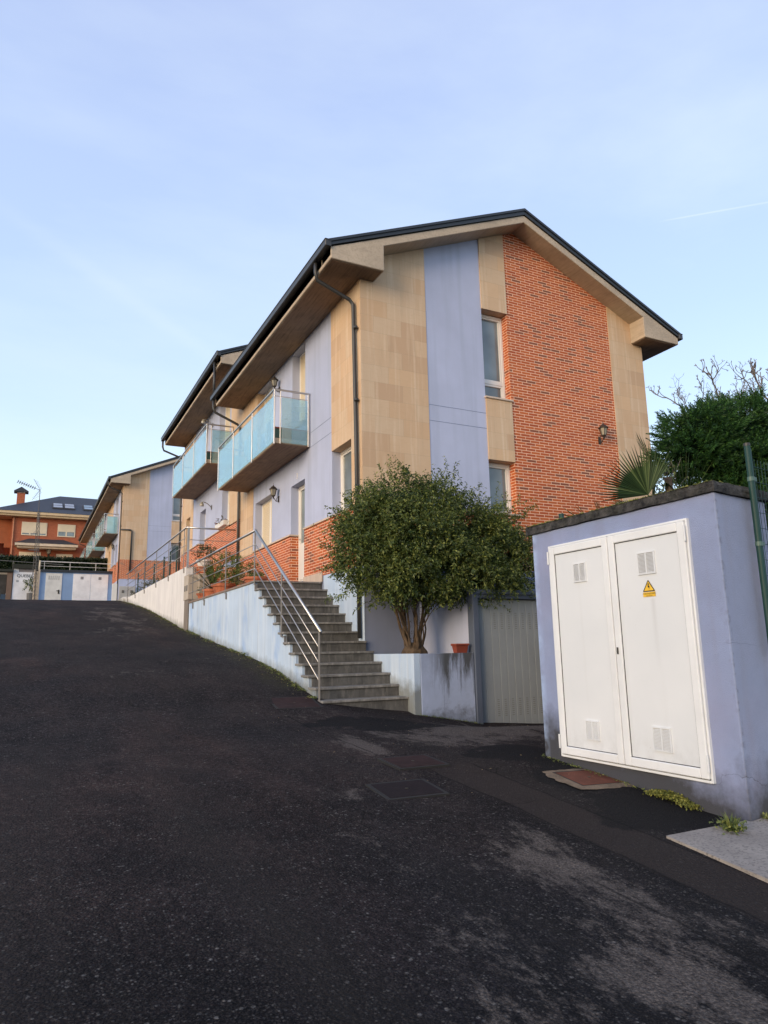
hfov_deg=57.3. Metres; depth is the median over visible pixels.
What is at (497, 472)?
window
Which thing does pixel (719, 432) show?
conifer
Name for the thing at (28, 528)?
window
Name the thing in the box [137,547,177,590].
garden fence
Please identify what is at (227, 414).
window
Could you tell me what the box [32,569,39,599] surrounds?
mast base frame
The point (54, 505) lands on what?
roof window
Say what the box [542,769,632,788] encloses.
manhole cover
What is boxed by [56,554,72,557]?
window
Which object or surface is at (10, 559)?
railing
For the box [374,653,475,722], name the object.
planter wall
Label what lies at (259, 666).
leaf litter
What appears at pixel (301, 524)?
door
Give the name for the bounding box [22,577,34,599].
potted plant
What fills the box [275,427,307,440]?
planter trough
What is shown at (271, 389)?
window
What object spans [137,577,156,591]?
garden shrub
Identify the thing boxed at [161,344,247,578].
terraced house
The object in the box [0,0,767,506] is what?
sky
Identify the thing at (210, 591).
potted plant
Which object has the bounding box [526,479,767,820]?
utility building
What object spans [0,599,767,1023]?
road
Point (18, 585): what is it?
white garage door
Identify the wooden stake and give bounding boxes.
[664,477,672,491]
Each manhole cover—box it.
[271,696,322,708]
[365,779,449,799]
[377,754,449,770]
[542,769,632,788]
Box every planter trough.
[207,451,217,459]
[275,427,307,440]
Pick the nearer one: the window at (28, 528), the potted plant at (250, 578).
the potted plant at (250, 578)
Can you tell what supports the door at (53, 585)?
in the utility building at (73, 585)
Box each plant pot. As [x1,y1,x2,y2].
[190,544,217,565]
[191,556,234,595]
[196,584,205,598]
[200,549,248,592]
[232,565,258,585]
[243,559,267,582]
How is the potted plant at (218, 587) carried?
on the terrace
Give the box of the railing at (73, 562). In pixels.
[41,561,113,570]
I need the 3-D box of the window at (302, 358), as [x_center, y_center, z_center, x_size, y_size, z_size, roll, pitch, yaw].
[-1.851,-2.993,16.985,0.070,1.950,0.900,4,-12,-26]
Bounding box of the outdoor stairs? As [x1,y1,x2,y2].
[250,580,408,710]
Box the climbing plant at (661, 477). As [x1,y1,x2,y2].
[655,457,688,492]
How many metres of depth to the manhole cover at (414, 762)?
6.75 m
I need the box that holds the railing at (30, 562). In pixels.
[0,560,62,568]
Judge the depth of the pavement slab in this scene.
4.61 m
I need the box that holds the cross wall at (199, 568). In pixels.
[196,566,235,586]
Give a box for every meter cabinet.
[119,586,135,598]
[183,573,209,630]
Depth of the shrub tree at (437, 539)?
11.65 m
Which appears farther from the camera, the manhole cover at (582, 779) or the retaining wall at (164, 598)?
the retaining wall at (164, 598)
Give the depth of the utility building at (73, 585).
43.97 m
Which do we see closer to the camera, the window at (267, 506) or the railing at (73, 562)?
the window at (267, 506)
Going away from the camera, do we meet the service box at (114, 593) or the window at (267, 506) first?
the window at (267, 506)
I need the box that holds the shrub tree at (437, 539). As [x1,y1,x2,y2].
[311,454,538,653]
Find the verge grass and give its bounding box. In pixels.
[127,602,703,811]
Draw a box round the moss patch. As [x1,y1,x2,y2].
[643,789,699,810]
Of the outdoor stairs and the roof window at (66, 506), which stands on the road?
the outdoor stairs
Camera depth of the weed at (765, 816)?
5.19 m
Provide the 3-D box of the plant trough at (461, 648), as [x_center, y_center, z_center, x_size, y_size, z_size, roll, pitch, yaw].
[1.250,2.236,11.538,0.264,0.150,0.164,4,-12,-26]
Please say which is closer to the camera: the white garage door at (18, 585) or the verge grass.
the verge grass
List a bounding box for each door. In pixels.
[0,574,6,598]
[11,569,33,599]
[44,573,62,599]
[72,574,107,600]
[298,484,304,580]
[478,599,543,722]
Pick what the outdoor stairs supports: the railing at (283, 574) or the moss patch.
the railing at (283, 574)
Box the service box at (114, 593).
[111,584,116,600]
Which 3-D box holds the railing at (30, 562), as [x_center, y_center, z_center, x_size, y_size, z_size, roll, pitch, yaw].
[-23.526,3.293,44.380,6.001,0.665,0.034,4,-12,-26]
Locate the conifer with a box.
[636,382,767,528]
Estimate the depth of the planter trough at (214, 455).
21.77 m
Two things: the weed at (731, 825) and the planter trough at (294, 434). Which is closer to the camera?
the weed at (731, 825)
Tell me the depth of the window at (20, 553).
64.64 m
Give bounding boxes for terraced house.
[78,454,184,600]
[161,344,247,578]
[210,208,682,653]
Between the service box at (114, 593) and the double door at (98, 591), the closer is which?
the service box at (114, 593)
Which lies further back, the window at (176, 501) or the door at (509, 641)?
the window at (176, 501)
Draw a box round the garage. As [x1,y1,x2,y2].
[419,589,543,723]
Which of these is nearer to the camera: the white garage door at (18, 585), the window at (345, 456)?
the window at (345, 456)
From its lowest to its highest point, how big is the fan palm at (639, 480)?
1.832 m
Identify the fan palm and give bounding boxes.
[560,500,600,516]
[598,433,676,504]
[650,447,722,494]
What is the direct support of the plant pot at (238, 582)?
on the terrace
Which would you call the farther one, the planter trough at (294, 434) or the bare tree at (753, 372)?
the planter trough at (294, 434)
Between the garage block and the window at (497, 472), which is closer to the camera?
the window at (497, 472)
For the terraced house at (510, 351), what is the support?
on the road
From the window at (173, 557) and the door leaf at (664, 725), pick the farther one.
the window at (173, 557)
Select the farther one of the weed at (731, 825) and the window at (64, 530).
the window at (64, 530)
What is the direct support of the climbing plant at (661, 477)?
attached to the fan palm at (683, 483)
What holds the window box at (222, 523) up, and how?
attached to the terraced house at (198, 428)
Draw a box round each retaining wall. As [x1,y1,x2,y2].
[124,567,192,627]
[188,582,317,697]
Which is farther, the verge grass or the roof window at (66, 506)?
the roof window at (66, 506)
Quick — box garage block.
[0,564,37,599]
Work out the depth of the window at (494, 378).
15.46 m
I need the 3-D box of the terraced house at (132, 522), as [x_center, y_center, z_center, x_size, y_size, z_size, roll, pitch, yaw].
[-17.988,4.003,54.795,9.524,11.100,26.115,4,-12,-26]
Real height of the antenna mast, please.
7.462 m
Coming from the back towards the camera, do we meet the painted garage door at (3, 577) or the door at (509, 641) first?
the painted garage door at (3, 577)
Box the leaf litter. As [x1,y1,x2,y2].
[122,601,561,792]
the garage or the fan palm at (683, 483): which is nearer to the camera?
the fan palm at (683, 483)
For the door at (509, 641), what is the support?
in the garage
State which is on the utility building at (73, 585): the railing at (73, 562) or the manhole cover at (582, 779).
the railing at (73, 562)
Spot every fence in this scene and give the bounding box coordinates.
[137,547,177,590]
[743,442,767,641]
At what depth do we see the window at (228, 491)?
22.95 m
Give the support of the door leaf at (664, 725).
in the utility building at (653, 644)
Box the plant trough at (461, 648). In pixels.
[451,643,468,652]
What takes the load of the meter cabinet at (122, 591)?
attached to the terraced house at (132, 522)
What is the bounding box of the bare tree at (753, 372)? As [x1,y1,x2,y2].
[646,356,767,410]
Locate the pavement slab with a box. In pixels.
[666,818,767,882]
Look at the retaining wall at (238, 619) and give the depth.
14.39 m
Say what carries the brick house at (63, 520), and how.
on the road
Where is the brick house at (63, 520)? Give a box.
[0,487,96,558]
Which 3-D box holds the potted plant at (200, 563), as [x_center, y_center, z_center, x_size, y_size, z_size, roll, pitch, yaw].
[-5.349,1.330,20.983,0.782,0.747,0.862,4,-12,-26]
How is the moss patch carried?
on the road
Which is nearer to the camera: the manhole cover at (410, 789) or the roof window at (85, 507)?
the manhole cover at (410, 789)
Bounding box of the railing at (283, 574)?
[189,529,322,700]
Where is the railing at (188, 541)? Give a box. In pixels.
[126,527,234,601]
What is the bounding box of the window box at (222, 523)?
[215,515,227,527]
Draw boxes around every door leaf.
[547,537,624,764]
[607,521,710,779]
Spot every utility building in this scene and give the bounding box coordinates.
[38,569,112,600]
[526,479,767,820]
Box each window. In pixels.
[19,552,40,555]
[21,522,46,535]
[52,503,63,508]
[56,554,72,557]
[57,524,75,537]
[64,504,74,509]
[83,505,92,510]
[171,543,180,560]
[172,498,182,520]
[225,408,229,445]
[227,491,229,524]
[262,499,271,546]
[265,386,272,403]
[300,352,304,421]
[340,446,351,507]
[481,314,505,398]
[489,463,511,513]
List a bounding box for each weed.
[709,810,748,834]
[760,812,767,820]
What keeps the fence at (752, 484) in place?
attached to the utility building at (653, 644)
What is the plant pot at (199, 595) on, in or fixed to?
on the terrace
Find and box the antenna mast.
[17,480,40,599]
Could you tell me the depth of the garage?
11.91 m
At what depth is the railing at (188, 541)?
21.32 m
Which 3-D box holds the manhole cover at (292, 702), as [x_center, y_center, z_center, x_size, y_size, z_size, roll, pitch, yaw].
[-1.312,2.807,10.319,0.690,0.158,0.690,3,-12,-21]
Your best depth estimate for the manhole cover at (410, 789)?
5.78 m
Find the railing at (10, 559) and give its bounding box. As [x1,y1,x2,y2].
[0,553,107,570]

